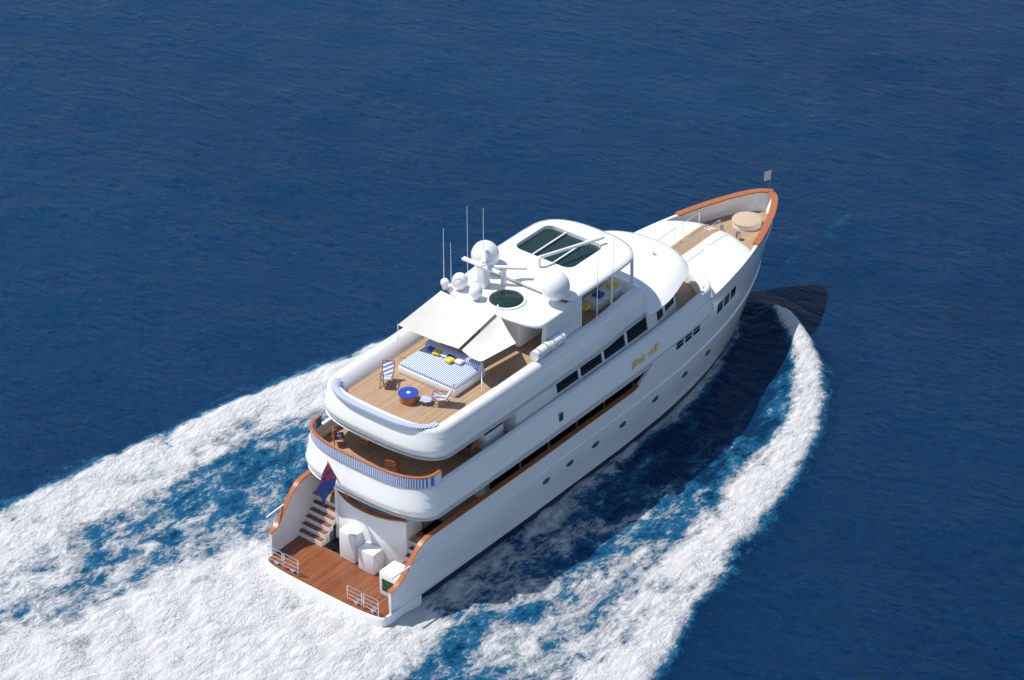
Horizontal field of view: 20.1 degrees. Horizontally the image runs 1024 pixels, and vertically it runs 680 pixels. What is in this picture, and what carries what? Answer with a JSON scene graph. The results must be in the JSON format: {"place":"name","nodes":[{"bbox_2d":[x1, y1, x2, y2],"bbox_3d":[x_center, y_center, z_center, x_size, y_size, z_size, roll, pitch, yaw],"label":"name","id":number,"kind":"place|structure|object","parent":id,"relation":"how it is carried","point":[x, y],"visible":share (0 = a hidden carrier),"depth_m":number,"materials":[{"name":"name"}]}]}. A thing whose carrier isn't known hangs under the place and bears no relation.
{"place":"outdoors","nodes":[
{"label":"outdoors","id":0,"kind":"place"},
{"bbox_2d":[0,0,1023,679],"bbox_3d":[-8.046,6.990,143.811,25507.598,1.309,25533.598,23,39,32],"label":"sea","id":1,"kind":"structure","parent":0,"point":[230,230],"depth_m":157.93,"materials":[{"name":"blue liquid"}]},
{"bbox_2d":[265,170,777,627],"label":"yacht","id":2,"kind":"object","parent":1,"relation":"on","point":[638,358],"visible":0.97,"depth_m":139.22,"materials":[{"name":"white metal"}]},
{"bbox_2d":[268,545,378,616],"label":"rails","id":3,"kind":"object","parent":2,"relation":"on","point":[373,610],"visible":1,"depth_m":135.15,"materials":[{"name":"metal"}]},
{"bbox_2d":[316,461,348,506],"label":"ensign","id":4,"kind":"object","parent":2,"relation":"attached to","point":[325,488],"visible":1,"depth_m":135.24,"materials":[{"name":"blue fabric"}]},
{"bbox_2d":[332,280,623,472],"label":"furniture","id":5,"kind":"object","parent":2,"relation":"on","point":[448,371],"visible":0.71,"depth_m":137.29,"materials":[{"name":"fabric"}]}
]}

